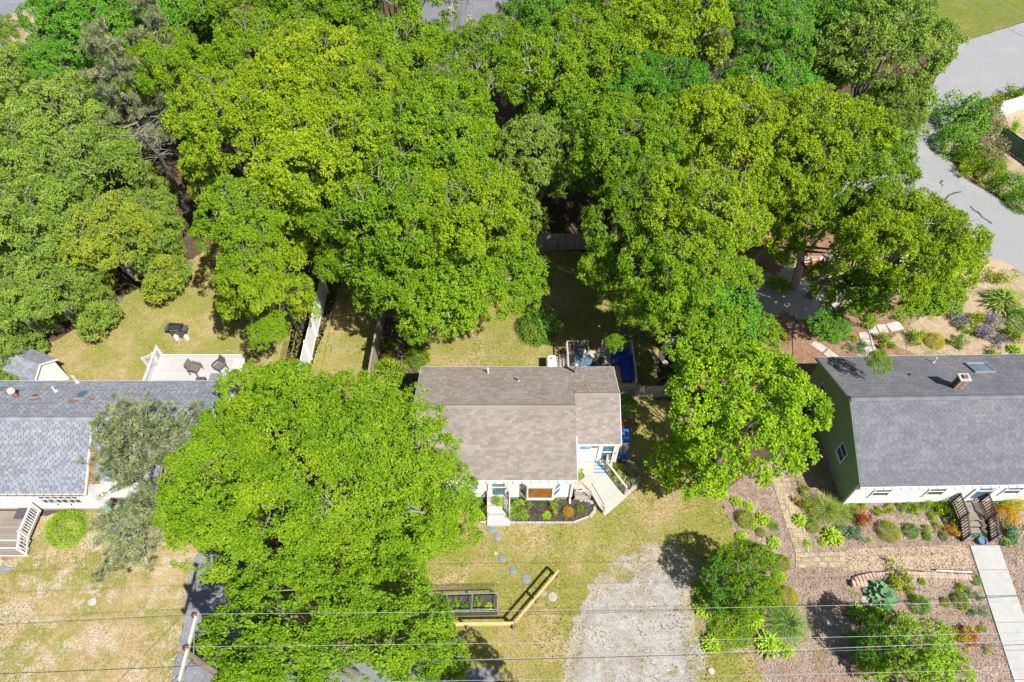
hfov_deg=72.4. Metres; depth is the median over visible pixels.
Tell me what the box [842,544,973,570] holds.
sand path
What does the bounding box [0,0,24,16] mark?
road
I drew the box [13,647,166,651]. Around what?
overhead wire
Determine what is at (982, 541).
planter pot
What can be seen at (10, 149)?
hedge tree
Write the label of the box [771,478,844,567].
paver path
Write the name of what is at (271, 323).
oak tree
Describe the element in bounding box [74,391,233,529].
tree
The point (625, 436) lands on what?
wheelie bin
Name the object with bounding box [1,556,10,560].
stone disc
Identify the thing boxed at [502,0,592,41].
oak tree
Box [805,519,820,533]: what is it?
round shrub
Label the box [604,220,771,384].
oak tree
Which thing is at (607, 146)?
oak tree
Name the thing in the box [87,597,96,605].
rock
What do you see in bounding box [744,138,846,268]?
oak tree
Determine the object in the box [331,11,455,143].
oak tree
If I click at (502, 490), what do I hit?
door
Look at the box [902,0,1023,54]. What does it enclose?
lawn
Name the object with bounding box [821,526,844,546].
clump plant
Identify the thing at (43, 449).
ranch house
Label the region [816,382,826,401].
window
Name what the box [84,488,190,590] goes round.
pine tree
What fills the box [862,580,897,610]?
hosta
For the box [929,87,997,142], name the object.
hedge shrub
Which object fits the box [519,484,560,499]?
bay window
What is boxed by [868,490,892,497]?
window
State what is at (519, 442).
cottage
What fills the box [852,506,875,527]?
red shrub
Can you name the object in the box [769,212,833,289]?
tree trunk
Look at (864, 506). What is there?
plant
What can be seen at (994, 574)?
concrete walk
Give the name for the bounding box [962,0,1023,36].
overhead wire
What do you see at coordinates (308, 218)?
oak tree
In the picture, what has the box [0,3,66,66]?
sandy verge
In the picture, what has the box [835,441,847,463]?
window
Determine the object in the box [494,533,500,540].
stepping stone
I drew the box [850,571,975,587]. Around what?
retaining wall
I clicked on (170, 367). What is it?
back deck
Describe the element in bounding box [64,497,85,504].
window
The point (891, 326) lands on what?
flagstone path
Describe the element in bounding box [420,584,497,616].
garden box
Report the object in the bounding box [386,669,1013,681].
overhead wire
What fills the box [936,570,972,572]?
board offcut
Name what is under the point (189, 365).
patio chair
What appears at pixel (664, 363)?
garden pot
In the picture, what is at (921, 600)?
round shrub
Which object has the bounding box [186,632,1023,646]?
overhead wire
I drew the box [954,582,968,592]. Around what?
plant
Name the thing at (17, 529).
front porch
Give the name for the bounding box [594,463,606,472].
door rug
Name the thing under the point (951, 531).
golden shrub
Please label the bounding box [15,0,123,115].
oak tree
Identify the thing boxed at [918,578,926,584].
plant
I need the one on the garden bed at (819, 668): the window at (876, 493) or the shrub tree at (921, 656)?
the shrub tree at (921, 656)
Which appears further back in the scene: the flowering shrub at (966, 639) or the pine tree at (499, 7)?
the pine tree at (499, 7)
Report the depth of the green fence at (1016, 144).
55.97 m
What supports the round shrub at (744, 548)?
on the garden bed at (819, 668)
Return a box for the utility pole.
[175,612,225,681]
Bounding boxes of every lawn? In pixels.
[0,507,197,681]
[5,245,339,421]
[259,250,764,681]
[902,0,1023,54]
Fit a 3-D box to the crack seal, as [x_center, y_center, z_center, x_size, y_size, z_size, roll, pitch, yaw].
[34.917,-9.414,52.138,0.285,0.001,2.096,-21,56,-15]
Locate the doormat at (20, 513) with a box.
[13,508,36,518]
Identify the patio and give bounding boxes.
[745,273,789,315]
[777,257,852,318]
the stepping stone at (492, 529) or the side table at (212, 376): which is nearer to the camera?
the stepping stone at (492, 529)
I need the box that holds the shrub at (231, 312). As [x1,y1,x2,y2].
[224,305,240,321]
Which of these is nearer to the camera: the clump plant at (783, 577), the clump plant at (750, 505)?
the clump plant at (783, 577)
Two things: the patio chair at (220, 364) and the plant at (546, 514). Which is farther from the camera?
the patio chair at (220, 364)
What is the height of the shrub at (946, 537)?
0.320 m
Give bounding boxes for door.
[488,484,508,496]
[596,446,619,461]
[964,488,998,500]
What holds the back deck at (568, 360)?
on the lawn at (568, 332)
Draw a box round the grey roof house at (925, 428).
[806,354,1023,504]
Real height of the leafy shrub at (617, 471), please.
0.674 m
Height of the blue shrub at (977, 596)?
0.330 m
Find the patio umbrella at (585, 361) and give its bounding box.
[574,352,591,366]
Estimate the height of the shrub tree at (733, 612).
3.574 m
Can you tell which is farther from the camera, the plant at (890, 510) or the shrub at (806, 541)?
the plant at (890, 510)
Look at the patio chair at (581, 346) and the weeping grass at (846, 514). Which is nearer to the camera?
the weeping grass at (846, 514)
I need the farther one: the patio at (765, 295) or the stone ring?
the patio at (765, 295)
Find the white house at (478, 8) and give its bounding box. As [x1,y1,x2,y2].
[415,0,543,70]
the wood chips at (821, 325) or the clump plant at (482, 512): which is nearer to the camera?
the clump plant at (482, 512)
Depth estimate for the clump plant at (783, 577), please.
35.71 m
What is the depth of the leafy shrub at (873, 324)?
45.48 m
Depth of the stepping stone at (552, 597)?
35.30 m
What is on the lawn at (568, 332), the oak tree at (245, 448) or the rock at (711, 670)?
the oak tree at (245, 448)
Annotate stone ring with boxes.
[614,457,639,495]
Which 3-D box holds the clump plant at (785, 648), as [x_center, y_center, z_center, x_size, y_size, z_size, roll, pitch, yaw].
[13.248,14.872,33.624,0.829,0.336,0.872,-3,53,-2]
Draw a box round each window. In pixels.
[36,497,58,504]
[50,497,70,504]
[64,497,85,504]
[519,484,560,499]
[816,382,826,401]
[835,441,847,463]
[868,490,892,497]
[922,489,947,496]
[998,488,1023,495]
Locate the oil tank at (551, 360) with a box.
[546,355,556,366]
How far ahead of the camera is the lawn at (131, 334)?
45.29 m
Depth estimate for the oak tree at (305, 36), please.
41.86 m
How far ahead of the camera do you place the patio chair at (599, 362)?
42.66 m
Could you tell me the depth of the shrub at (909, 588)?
35.28 m
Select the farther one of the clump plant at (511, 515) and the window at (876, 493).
the clump plant at (511, 515)
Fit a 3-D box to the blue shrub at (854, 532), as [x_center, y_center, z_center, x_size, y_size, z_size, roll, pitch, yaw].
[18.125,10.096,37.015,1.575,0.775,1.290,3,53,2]
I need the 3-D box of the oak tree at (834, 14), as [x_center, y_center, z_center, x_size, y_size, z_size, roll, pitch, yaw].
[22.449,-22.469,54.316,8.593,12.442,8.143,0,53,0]
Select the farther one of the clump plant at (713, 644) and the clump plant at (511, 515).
the clump plant at (511, 515)
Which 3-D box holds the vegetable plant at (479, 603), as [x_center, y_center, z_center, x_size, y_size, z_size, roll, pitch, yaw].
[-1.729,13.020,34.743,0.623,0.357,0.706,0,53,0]
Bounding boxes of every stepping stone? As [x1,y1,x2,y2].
[488,526,496,532]
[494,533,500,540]
[499,555,505,562]
[509,566,515,573]
[521,574,530,583]
[548,592,556,601]
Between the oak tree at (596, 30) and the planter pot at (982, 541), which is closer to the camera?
the planter pot at (982, 541)
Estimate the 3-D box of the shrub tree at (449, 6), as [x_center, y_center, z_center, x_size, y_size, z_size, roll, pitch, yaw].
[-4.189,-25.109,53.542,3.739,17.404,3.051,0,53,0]
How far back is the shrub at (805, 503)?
38.01 m
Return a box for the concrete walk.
[970,545,1023,681]
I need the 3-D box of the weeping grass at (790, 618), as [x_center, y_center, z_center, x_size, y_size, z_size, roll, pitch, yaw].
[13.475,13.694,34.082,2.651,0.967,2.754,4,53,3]
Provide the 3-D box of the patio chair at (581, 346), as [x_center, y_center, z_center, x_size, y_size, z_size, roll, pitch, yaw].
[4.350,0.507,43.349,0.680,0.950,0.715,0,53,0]
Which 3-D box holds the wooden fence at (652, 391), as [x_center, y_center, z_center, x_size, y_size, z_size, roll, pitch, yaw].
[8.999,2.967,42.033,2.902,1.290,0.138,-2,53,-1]
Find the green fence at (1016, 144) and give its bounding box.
[995,127,1023,161]
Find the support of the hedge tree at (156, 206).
on the lawn at (131, 334)
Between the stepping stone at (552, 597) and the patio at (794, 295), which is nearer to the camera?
the stepping stone at (552, 597)
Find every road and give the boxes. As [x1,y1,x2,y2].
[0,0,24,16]
[822,22,1023,272]
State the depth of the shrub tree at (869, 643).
31.80 m
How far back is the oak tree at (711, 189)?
35.78 m
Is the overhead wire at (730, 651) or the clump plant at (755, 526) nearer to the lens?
the overhead wire at (730, 651)
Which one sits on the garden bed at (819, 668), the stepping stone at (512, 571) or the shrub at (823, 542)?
the shrub at (823, 542)
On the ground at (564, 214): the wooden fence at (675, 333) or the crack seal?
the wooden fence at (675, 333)
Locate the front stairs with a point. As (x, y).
(968, 511)
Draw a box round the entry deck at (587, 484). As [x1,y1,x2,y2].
[574,454,627,515]
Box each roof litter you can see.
[1,383,185,413]
[424,368,567,400]
[569,369,614,391]
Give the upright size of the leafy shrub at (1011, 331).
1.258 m
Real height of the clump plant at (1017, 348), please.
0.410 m
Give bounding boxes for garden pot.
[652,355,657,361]
[662,360,667,366]
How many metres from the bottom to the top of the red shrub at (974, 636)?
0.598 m
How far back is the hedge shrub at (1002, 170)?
53.95 m
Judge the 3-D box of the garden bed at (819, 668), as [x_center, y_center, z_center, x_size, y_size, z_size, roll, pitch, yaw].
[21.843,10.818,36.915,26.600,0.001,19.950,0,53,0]
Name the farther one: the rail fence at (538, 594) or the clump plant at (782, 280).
the clump plant at (782, 280)
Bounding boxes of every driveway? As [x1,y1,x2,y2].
[170,548,500,681]
[568,565,694,681]
[904,256,1013,294]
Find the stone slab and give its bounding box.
[0,567,11,571]
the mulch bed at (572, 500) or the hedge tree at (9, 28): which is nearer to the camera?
the mulch bed at (572, 500)
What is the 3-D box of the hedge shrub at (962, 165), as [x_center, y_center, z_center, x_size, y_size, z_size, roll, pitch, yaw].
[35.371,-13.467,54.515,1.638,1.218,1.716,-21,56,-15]
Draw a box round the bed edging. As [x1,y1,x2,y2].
[475,499,596,523]
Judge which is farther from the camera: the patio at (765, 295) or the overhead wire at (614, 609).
the patio at (765, 295)
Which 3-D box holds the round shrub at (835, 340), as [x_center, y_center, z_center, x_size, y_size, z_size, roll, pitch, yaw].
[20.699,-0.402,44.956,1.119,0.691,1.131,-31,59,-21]
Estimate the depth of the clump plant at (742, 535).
37.07 m
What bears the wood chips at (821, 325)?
on the garden bed at (800, 345)
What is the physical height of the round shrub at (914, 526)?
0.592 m
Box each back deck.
[141,345,245,395]
[556,340,638,396]
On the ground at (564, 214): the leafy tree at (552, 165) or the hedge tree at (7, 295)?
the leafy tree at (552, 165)
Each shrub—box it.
[41,508,90,551]
[224,305,240,321]
[368,355,407,388]
[379,336,400,351]
[403,344,431,369]
[516,306,560,348]
[562,506,573,516]
[574,504,583,512]
[608,468,624,481]
[609,462,622,468]
[620,395,638,414]
[621,411,638,430]
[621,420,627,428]
[735,509,755,528]
[742,541,771,573]
[755,527,765,537]
[776,554,790,571]
[776,586,797,609]
[782,257,795,267]
[791,494,816,519]
[793,498,802,506]
[798,480,809,496]
[803,539,811,546]
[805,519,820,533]
[818,312,841,329]
[818,539,825,546]
[826,331,840,344]
[836,522,868,544]
[838,503,864,521]
[845,342,858,352]
[850,335,858,342]
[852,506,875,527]
[856,345,868,354]
[858,338,870,349]
[860,313,877,330]
[875,519,901,542]
[877,329,898,351]
[885,557,910,593]
[900,523,919,538]
[902,575,919,600]
[903,327,926,346]
[908,595,931,616]
[921,532,931,541]
[923,331,944,350]
[923,500,946,521]
[928,122,980,161]
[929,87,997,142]
[935,501,951,514]
[938,532,948,541]
[939,597,950,607]
[941,522,960,536]
[945,330,970,349]
[949,144,991,171]
[950,625,976,653]
[951,590,970,610]
[953,158,975,178]
[955,322,969,334]
[957,626,979,645]
[958,133,1010,173]
[961,96,1007,136]
[964,586,972,599]
[965,311,985,333]
[967,605,980,616]
[970,156,1009,187]
[970,533,982,541]
[970,574,982,585]
[972,592,987,604]
[976,606,990,616]
[976,621,987,632]
[982,265,1020,283]
[984,644,992,655]
[985,346,1001,353]
[987,90,1007,105]
[987,171,1023,202]
[992,504,1020,527]
[994,322,1023,343]
[994,499,1012,509]
[995,516,1023,549]
[997,117,1021,133]
[1000,537,1011,546]
[1002,308,1023,333]
[1003,187,1023,214]
[1003,498,1023,512]
[1005,83,1023,98]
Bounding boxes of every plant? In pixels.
[451,597,460,609]
[459,602,470,612]
[470,506,486,521]
[471,497,488,520]
[471,597,482,609]
[484,602,492,610]
[492,494,505,506]
[505,498,525,515]
[505,510,517,520]
[515,508,528,521]
[524,499,533,510]
[542,511,550,519]
[549,498,561,515]
[617,462,640,485]
[692,580,710,598]
[693,597,712,619]
[701,633,721,653]
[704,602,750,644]
[704,615,739,652]
[718,490,728,498]
[727,618,757,648]
[730,495,741,507]
[735,531,747,542]
[743,501,754,510]
[748,521,758,531]
[749,609,764,629]
[754,627,782,658]
[755,511,771,526]
[766,273,790,294]
[768,520,780,532]
[768,535,780,549]
[773,569,786,584]
[779,643,795,659]
[791,512,807,528]
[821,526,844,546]
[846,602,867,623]
[854,502,867,513]
[866,605,885,629]
[872,504,886,516]
[886,503,895,512]
[894,502,912,513]
[908,501,925,516]
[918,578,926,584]
[921,524,932,537]
[927,510,938,521]
[930,517,942,532]
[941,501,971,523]
[949,306,969,327]
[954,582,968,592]
[973,315,995,339]
[984,310,1005,327]
[987,335,1010,350]
[1007,344,1022,353]
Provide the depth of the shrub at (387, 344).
44.53 m
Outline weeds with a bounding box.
[574,577,692,681]
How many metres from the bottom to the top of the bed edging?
0.163 m
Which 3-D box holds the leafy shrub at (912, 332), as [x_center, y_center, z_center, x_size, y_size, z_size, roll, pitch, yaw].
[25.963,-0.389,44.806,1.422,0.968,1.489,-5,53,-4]
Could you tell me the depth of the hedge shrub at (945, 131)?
55.83 m
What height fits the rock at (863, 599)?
0.089 m
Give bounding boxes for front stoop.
[487,491,509,526]
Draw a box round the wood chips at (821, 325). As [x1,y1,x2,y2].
[697,216,968,395]
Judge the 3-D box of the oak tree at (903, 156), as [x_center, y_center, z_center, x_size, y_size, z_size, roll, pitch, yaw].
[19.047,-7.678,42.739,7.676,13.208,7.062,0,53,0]
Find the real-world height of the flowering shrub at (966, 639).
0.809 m
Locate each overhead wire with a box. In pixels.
[0,614,185,620]
[0,665,197,673]
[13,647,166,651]
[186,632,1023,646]
[209,644,1023,665]
[216,640,1023,666]
[240,601,1015,613]
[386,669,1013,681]
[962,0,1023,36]
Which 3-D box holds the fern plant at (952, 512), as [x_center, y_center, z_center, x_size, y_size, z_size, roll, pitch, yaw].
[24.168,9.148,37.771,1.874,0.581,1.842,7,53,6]
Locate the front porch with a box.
[0,503,40,555]
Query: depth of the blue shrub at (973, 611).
34.71 m
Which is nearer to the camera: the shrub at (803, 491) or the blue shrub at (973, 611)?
the blue shrub at (973, 611)
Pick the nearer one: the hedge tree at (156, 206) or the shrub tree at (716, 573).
the shrub tree at (716, 573)
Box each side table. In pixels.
[196,377,206,379]
[209,373,220,379]
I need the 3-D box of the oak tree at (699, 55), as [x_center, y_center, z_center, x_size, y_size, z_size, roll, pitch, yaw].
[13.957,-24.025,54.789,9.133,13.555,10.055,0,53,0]
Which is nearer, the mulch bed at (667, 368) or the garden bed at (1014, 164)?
the mulch bed at (667, 368)
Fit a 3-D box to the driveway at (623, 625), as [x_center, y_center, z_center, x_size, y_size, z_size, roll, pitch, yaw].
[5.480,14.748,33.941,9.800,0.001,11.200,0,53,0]
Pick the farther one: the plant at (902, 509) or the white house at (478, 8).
the white house at (478, 8)
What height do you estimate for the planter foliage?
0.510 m
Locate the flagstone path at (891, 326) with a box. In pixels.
[810,321,903,356]
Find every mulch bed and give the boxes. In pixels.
[373,318,418,390]
[469,496,593,521]
[609,459,635,497]
[654,336,695,400]
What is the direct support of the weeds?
on the driveway at (623, 625)
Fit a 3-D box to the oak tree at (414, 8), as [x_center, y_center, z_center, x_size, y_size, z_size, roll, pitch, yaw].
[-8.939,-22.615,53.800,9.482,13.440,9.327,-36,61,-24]
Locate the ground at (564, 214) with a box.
[0,0,1023,680]
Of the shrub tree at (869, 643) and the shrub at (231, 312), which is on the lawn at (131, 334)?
the shrub at (231, 312)
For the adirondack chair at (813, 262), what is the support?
on the patio at (794, 295)
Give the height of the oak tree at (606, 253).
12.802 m
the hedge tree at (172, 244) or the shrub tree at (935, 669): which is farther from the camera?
the hedge tree at (172, 244)
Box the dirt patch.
[559,541,707,681]
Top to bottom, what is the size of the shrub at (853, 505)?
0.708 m
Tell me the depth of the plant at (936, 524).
37.44 m
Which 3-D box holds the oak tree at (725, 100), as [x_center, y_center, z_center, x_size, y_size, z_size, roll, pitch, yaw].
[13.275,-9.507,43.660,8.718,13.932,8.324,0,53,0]
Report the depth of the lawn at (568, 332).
37.53 m
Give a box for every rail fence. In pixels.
[454,621,514,629]
[514,570,559,628]
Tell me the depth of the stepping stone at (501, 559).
36.47 m
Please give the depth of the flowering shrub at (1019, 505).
37.92 m
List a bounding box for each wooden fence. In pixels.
[366,275,388,397]
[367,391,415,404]
[497,232,595,250]
[636,384,687,396]
[667,271,688,394]
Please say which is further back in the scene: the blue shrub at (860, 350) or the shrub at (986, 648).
the blue shrub at (860, 350)
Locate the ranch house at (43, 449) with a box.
[0,375,232,509]
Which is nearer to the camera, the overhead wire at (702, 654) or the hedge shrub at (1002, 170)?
the overhead wire at (702, 654)
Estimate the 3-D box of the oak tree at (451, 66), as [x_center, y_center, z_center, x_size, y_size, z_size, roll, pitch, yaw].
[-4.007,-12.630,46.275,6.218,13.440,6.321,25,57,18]
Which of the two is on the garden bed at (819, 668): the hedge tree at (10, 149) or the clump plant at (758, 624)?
the clump plant at (758, 624)
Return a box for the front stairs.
[950,493,1000,541]
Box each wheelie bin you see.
[618,443,631,460]
[621,429,629,442]
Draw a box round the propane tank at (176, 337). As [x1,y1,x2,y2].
[173,334,179,340]
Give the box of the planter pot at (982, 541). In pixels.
[977,537,986,544]
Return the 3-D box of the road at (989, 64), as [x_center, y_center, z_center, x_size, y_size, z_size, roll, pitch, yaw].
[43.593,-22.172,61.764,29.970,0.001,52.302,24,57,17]
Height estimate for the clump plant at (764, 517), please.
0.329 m
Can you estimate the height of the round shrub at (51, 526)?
1.429 m
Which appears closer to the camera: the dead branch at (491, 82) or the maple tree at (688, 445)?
the maple tree at (688, 445)
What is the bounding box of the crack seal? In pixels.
[970,206,991,223]
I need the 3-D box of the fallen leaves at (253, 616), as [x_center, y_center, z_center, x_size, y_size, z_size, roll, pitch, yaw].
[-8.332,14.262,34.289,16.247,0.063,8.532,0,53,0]
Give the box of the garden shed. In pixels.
[0,345,68,379]
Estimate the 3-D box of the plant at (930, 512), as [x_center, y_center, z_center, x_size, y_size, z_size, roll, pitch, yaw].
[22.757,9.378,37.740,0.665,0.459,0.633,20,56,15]
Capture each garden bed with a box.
[691,211,918,408]
[701,412,1023,681]
[890,270,1023,354]
[945,96,1023,208]
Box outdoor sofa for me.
[611,348,635,382]
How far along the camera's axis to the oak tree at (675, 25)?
44.56 m
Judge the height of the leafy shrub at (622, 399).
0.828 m
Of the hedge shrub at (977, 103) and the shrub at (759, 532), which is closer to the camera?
the shrub at (759, 532)
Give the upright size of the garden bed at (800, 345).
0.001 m
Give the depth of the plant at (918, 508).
37.93 m
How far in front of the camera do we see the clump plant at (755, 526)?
37.40 m
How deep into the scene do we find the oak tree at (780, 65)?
44.87 m
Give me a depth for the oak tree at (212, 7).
48.12 m
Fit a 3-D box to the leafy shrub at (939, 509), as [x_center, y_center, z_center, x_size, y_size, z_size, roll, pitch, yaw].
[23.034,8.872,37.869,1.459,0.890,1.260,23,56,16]
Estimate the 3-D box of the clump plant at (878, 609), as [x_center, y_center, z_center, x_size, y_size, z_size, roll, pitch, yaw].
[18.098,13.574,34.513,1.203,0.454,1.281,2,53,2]
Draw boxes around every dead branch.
[315,491,338,516]
[406,501,424,513]
[484,71,498,100]
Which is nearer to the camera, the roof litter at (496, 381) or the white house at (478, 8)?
the roof litter at (496, 381)
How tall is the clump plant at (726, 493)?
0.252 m
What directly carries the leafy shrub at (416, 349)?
on the mulch bed at (389, 327)
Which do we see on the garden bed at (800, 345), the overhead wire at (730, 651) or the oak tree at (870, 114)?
the oak tree at (870, 114)
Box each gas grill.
[164,323,188,337]
[657,335,676,350]
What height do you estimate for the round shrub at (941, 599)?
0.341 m
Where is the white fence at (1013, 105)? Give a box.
[994,94,1023,118]
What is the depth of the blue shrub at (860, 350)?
44.46 m
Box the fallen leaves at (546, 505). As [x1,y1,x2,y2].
[287,254,736,681]
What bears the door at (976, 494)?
in the grey roof house at (925, 428)
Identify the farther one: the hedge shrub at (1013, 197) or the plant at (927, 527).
the hedge shrub at (1013, 197)
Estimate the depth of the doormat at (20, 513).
37.41 m
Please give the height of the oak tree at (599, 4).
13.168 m
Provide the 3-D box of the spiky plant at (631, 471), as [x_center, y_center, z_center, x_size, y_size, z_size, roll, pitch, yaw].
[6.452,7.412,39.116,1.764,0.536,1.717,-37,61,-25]
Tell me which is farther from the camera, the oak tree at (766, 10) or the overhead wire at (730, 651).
the oak tree at (766, 10)
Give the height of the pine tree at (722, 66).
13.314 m
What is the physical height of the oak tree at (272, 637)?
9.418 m
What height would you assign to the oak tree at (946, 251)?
12.629 m
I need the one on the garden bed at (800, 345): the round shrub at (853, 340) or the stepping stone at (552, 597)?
the round shrub at (853, 340)
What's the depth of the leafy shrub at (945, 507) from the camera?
37.93 m
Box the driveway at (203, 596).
[170,548,500,681]
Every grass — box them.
[766,600,813,650]
[804,488,845,528]
[823,501,856,527]
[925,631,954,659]
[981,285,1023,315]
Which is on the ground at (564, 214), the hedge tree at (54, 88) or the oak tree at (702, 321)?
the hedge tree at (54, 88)
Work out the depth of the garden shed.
41.39 m
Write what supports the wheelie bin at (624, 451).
on the mulch bed at (613, 473)
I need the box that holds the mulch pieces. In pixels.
[471,502,593,521]
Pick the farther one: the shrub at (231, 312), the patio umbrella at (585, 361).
the shrub at (231, 312)
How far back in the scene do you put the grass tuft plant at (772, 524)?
37.44 m
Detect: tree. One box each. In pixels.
[0,13,37,90]
[0,40,96,154]
[0,66,136,215]
[0,106,101,263]
[0,172,121,333]
[0,248,123,341]
[0,250,88,379]
[0,315,48,379]
[8,122,185,255]
[13,24,115,127]
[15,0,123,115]
[33,0,197,128]
[47,189,192,302]
[56,256,122,327]
[63,120,175,205]
[73,15,182,153]
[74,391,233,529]
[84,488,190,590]
[91,185,188,297]
[104,118,190,212]
[110,0,233,122]
[112,22,225,171]
[125,0,205,108]
[128,209,192,284]
[151,357,484,612]
[160,57,325,235]
[168,0,324,92]
[186,5,247,120]
[186,545,472,681]
[187,170,309,317]
[210,235,321,351]
[211,0,305,129]
[215,559,289,620]
[243,90,411,269]
[245,11,367,190]
[249,0,380,92]
[290,170,384,289]
[305,57,415,170]
[323,148,475,345]
[324,0,460,61]
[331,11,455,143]
[353,72,512,250]
[385,150,549,340]
[400,53,501,188]
[423,9,543,169]
[438,0,481,71]
[479,0,542,119]
[482,29,603,191]
[494,106,583,233]
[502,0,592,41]
[517,88,596,204]
[525,0,549,29]
[526,3,662,148]
[551,0,662,96]
[566,90,708,249]
[575,150,707,298]
[593,45,711,173]
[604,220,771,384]
[616,0,735,126]
[621,160,787,355]
[643,339,834,501]
[664,72,811,231]
[665,0,740,67]
[686,0,716,62]
[691,27,736,143]
[698,550,749,617]
[710,0,817,123]
[711,537,780,623]
[712,49,834,189]
[720,567,783,619]
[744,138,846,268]
[747,0,877,91]
[749,80,901,263]
[773,112,923,260]
[790,181,994,377]
[794,0,969,148]
[806,181,928,298]
[842,624,894,673]
[850,82,930,183]
[851,603,913,668]
[853,610,960,681]
[909,645,976,681]
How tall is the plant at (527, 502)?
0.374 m
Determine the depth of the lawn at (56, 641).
34.88 m
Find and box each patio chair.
[183,358,203,376]
[211,354,228,374]
[576,340,587,352]
[591,355,603,366]
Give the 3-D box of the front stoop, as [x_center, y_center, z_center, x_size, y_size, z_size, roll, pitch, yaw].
[-0.717,8.954,37.485,1.240,1.350,1.516,0,53,0]
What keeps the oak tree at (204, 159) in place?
on the ground at (564, 214)
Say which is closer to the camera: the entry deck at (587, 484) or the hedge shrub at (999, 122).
the entry deck at (587, 484)
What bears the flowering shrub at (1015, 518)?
on the garden bed at (819, 668)
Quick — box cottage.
[411,362,621,503]
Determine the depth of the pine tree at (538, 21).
50.32 m
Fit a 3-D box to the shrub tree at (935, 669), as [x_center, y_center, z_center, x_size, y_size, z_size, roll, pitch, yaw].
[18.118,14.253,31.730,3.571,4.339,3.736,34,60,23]
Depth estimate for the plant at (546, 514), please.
37.79 m
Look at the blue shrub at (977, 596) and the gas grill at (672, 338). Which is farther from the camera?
the gas grill at (672, 338)
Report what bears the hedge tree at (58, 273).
on the lawn at (131, 334)
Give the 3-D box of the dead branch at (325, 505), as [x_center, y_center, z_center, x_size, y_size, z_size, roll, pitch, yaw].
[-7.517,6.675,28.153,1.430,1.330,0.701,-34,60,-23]
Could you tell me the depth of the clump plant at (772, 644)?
33.67 m
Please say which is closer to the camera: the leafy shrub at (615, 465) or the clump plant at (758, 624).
the clump plant at (758, 624)
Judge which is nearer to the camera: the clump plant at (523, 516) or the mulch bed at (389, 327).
the clump plant at (523, 516)
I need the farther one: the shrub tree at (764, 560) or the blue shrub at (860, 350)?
the blue shrub at (860, 350)
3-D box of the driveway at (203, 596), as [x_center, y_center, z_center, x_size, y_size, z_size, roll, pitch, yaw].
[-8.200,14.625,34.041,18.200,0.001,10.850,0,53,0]
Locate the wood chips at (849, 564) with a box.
[703,415,1023,681]
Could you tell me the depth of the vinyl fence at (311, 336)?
44.55 m
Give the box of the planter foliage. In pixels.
[578,467,584,482]
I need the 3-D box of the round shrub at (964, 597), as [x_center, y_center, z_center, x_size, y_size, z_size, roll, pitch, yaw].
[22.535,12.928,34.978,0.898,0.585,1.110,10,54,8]
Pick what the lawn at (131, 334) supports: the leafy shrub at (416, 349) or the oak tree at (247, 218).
the oak tree at (247, 218)
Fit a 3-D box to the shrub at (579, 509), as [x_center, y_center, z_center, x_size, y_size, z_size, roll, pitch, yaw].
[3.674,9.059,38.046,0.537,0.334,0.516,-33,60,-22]
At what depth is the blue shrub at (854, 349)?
44.49 m
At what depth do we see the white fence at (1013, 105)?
58.83 m
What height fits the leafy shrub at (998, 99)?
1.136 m
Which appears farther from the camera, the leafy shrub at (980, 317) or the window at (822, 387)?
the leafy shrub at (980, 317)
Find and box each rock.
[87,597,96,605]
[707,667,714,674]
[860,596,867,604]
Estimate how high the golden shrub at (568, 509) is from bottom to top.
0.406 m
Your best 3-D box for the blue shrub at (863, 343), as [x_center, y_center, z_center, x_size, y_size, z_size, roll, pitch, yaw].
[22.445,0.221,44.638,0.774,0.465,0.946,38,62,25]
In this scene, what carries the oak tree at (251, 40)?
on the ground at (564, 214)
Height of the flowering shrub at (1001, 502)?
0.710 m
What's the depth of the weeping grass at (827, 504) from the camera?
37.67 m
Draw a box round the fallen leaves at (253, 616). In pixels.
[174,550,496,681]
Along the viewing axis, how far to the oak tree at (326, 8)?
47.63 m
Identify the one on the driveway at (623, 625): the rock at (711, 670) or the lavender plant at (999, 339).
the rock at (711, 670)
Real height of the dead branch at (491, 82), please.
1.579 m
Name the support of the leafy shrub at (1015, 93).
on the garden bed at (1014, 164)
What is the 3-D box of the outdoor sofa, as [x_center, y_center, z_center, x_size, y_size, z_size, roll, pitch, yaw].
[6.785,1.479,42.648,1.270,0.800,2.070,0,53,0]
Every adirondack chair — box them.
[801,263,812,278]
[805,256,819,264]
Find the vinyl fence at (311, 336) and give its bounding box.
[294,274,328,407]
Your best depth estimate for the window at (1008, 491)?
37.11 m
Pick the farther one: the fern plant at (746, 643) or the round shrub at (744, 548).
the round shrub at (744, 548)
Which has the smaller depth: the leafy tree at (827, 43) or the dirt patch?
the dirt patch
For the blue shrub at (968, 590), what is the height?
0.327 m
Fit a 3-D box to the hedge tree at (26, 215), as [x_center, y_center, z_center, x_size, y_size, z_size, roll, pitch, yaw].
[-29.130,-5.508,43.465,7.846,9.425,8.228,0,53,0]
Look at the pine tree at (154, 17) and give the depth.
46.28 m

